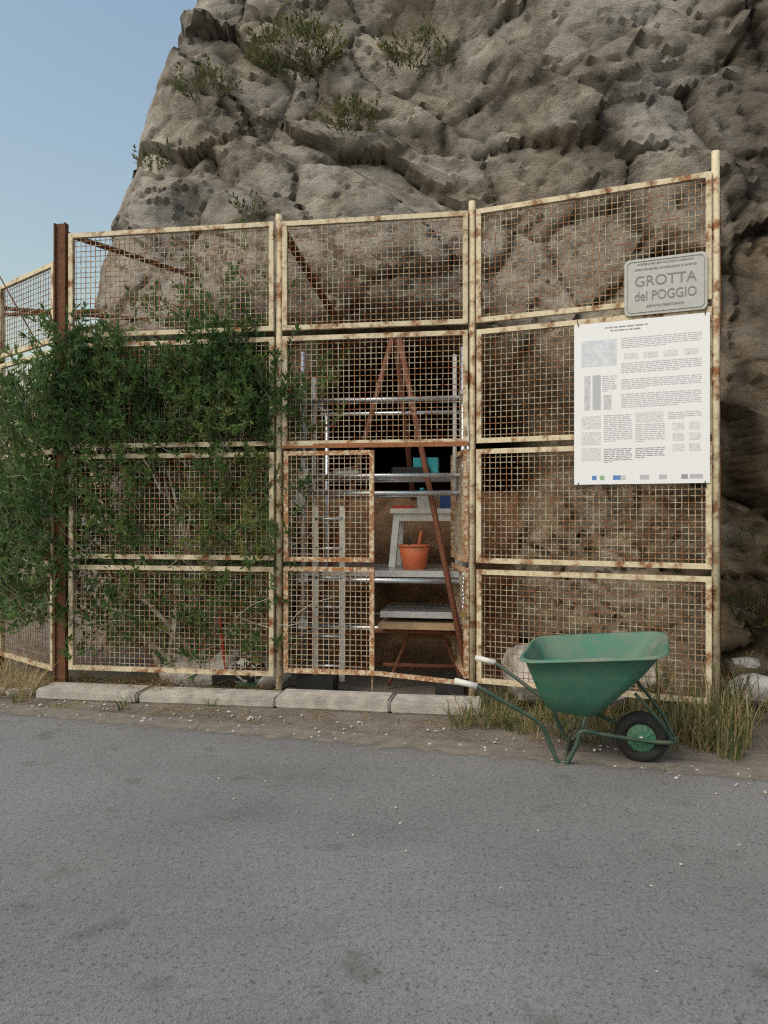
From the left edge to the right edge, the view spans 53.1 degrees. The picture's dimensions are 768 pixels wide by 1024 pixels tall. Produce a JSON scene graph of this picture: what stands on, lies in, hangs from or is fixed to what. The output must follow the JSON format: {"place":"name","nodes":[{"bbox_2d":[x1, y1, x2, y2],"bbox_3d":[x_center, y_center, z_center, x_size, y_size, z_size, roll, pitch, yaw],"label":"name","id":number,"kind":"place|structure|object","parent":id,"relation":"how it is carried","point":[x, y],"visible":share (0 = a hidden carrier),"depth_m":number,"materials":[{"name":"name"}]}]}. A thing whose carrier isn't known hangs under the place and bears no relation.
{"place":"outdoors","nodes":[
{"label":"outdoors","id":0,"kind":"place"},
{"bbox_2d":[0,0,194,513],"label":"sky","id":1,"kind":"structure","parent":0,"point":[79,79],"materials":[{"name":"blue"}]},
{"bbox_2d":[0,711,767,1023],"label":"road","id":2,"kind":"structure","parent":0,"point":[145,878],"depth_m":2.97,"materials":[{"name":"grey asphalt"}]},
{"bbox_2d":[0,703,767,780],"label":"road edge","id":3,"kind":"object","parent":2,"relation":"on","point":[497,751],"visible":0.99,"depth_m":4.80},
{"bbox_2d":[2,698,767,971],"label":"pebbles","id":4,"kind":"object","parent":2,"relation":"on","point":[359,722],"visible":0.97,"depth_m":5.02,"materials":[{"name":"stone"}]},
{"bbox_2d":[454,655,676,764],"bbox_3d":[1.086,1.201,4.568,1.233,0.528,0.585,0,0,20],"label":"wheelbarrow frame","id":5,"kind":"object","parent":2,"relation":"on","point":[582,730],"visible":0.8,"depth_m":4.45,"materials":[{"name":"green metal"}]},
{"bbox_2d":[519,631,669,716],"bbox_3d":[1.236,0.952,4.501,0.818,0.458,0.648,0,0,20],"label":"wheelbarrow tray","id":6,"kind":"object","parent":5,"relation":"on","point":[590,675],"visible":1,"depth_m":4.36,"materials":[{"name":"green metal"}]},
{"bbox_2d":[614,711,668,761],"bbox_3d":[1.490,1.300,4.447,0.300,0.299,0.099,0,0,17],"label":"wheel","id":7,"kind":"object","parent":5,"relation":"attached to","point":[642,724],"visible":0.84,"depth_m":4.42,"materials":[{"name":"black rubber"}]},
{"bbox_2d":[0,514,767,767],"bbox_3d":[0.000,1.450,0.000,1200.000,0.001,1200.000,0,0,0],"label":"ground","id":8,"kind":"structure","parent":0,"point":[756,754],"depth_m":5.47,"materials":[{"name":"brown soil"}]},
{"bbox_2d":[0,262,52,671],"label":"fence","id":9,"kind":"object","parent":8,"relation":"on","point":[25,277],"visible":0.41,"depth_m":6.58,"materials":[{"name":"beige metal"}]},
{"bbox_2d":[3,269,50,664],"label":"fence wires","id":10,"kind":"object","parent":9,"relation":"attached to","point":[25,576],"visible":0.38,"depth_m":6.56,"materials":[{"name":"beige metal"}]},
{"bbox_2d":[0,220,356,682],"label":"climbing plant","id":11,"kind":"object","parent":8,"relation":"on","point":[135,373],"depth_m":6.04,"materials":[{"name":"green plant"}]},
{"bbox_2d":[0,212,475,681],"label":"steel posts","id":12,"kind":"object","parent":8,"relation":"on","point":[60,281],"visible":0.36,"depth_m":6.21,"materials":[{"name":"orange metal"}]},
{"bbox_2d":[212,608,264,688],"bbox_3d":[-1.163,1.059,6.176,0.416,0.781,0.209,0,0,0],"label":"stored clutter","id":13,"kind":"object","parent":8,"relation":"on","point":[249,681],"visible":0.53,"depth_m":6.11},
{"bbox_2d":[0,682,480,716],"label":"kerb","id":14,"kind":"structure","parent":8,"relation":"on","point":[357,701],"depth_m":5.72,"materials":[{"name":"concrete"}]},
{"bbox_2d":[282,441,468,691],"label":"gate","id":15,"kind":"structure","parent":8,"relation":"on","point":[372,672],"depth_m":5.81,"materials":[{"name":"metal"}]},
{"bbox_2d":[288,455,463,670],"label":"gate wires","id":16,"kind":"object","parent":15,"relation":"attached to","point":[460,535],"visible":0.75,"depth_m":5.86,"materials":[{"name":"beige metal"}]},
{"bbox_2d":[460,573,465,617],"bbox_3d":[0.585,0.614,5.668,0.040,0.328,0.025,0,0,0],"label":"chain","id":17,"kind":"object","parent":15,"relation":"hanging from","point":[462,614],"visible":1,"depth_m":5.67,"materials":[{"name":"silver metal"}]},
{"bbox_2d":[295,338,468,695],"bbox_3d":[0.115,-0.044,6.984,1.423,2.988,2.241,0,0,9],"label":"scaffold","id":18,"kind":"object","parent":8,"relation":"on","point":[425,620],"visible":0.65,"depth_m":6.17,"materials":[{"name":"grey metal"}]},
{"bbox_2d":[293,488,304,510],"bbox_3d":[-0.680,-0.100,6.178,0.095,0.180,0.060,0,0,0],"label":"padlock","id":19,"kind":"object","parent":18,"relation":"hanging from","point":[302,501],"visible":0.55,"depth_m":6.16,"materials":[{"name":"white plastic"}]},
{"bbox_2d":[334,457,459,568],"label":"stored items","id":20,"kind":"object","parent":18,"relation":"on","point":[410,556],"visible":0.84,"depth_m":6.48,"materials":[{"name":"white plastic"}]},
{"bbox_2d":[0,644,767,761],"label":"grass","id":21,"kind":"structure","parent":8,"relation":"on","point":[702,735],"depth_m":5.15,"materials":[{"name":"green plant"}]},
{"bbox_2d":[68,150,719,719],"bbox_3d":[-0.128,-0.410,5.750,4.867,3.920,0.356,0,0,14],"label":"fence","id":22,"kind":"object","parent":8,"relation":"on","point":[278,276],"visible":0.89,"depth_m":5.69,"materials":[{"name":"beige metal"}]},
{"bbox_2d":[74,179,705,696],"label":"fence wires","id":23,"kind":"object","parent":22,"relation":"attached to","point":[370,403],"visible":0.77,"depth_m":5.75,"materials":[{"name":"beige metal"}]},
{"bbox_2d":[574,312,709,484],"bbox_3d":[1.727,-0.747,5.185,0.872,1.113,0.008,0,0,24],"label":"info board","id":24,"kind":"object","parent":22,"relation":"attached to","point":[641,401],"visible":1,"depth_m":5.17,"materials":[{"name":"white"}]},
{"bbox_2d":[624,251,706,315],"bbox_3d":[1.874,-1.517,5.119,0.520,0.379,0.012,0,0,24],"label":"name plate","id":25,"kind":"object","parent":22,"relation":"attached to","point":[697,300],"visible":1,"depth_m":5.11,"materials":[{"name":"metal"}]},
{"bbox_2d":[635,263,694,270],"bbox_3d":[1.872,-1.634,5.115,0.387,0.013,0.002,0,0,24],"label":"plate text","id":26,"kind":"object","parent":25,"relation":"attached to","point":[661,267],"visible":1,"depth_m":5.12,"materials":[{"name":"grey paint"}]},
{"bbox_2d":[637,257,692,265],"bbox_3d":[1.872,-1.668,5.115,0.357,0.012,0.003,0,0,23],"label":"plate text","id":27,"kind":"object","parent":25,"relation":"attached to","point":[663,262],"visible":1,"depth_m":5.11,"materials":[{"name":"grey paint"}]},
{"bbox_2d":[635,286,695,300],"bbox_3d":[1.872,-1.456,5.115,0.387,0.063,0.006,0,0,24],"label":"plate text","id":28,"kind":"object","parent":25,"relation":"attached to","point":[641,297],"visible":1,"depth_m":5.11,"materials":[{"name":"grey paint"}]},
{"bbox_2d":[635,270,696,286],"bbox_3d":[1.874,-1.555,5.114,0.387,0.069,0.002,0,0,24],"label":"plate text","id":29,"kind":"object","parent":25,"relation":"attached to","point":[681,272],"visible":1,"depth_m":5.12,"materials":[{"name":"grey paint"}]},
{"bbox_2d":[650,301,683,306],"bbox_3d":[1.871,-1.384,5.115,0.236,0.016,0.005,0,0,24],"label":"plate text","id":30,"kind":"object","parent":25,"relation":"attached to","point":[666,303],"visible":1,"depth_m":5.11,"materials":[{"name":"grey paint"}]},
{"bbox_2d":[294,491,518,675],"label":"earth","id":31,"kind":"structure","parent":8,"relation":"on","point":[419,650],"depth_m":7.28,"materials":[{"name":"brown soil"}]},
{"bbox_2d":[159,644,767,711],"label":"rubble","id":32,"kind":"object","parent":8,"relation":"on","point":[752,663],"visible":0.27,"depth_m":5.92,"materials":[{"name":"stone"}]},
{"bbox_2d":[720,206,720,691],"bbox_3d":[2.427,-0.388,5.582,0.046,3.676,1.118,0,0,23],"label":"fence","id":33,"kind":"object","parent":8,"relation":"on","point":[720,472],"visible":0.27,"depth_m":6.00,"materials":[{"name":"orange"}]},
{"bbox_2d":[94,0,767,686],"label":"cliff","id":34,"kind":"structure","parent":0,"point":[522,100],"depth_m":6.93,"materials":[{"name":"grey stone"}]},
{"bbox_2d":[132,0,767,628],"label":"cliff bush","id":35,"kind":"object","parent":34,"relation":"on","point":[332,56],"depth_m":7.11,"materials":[{"name":"green plant"}]}
]}

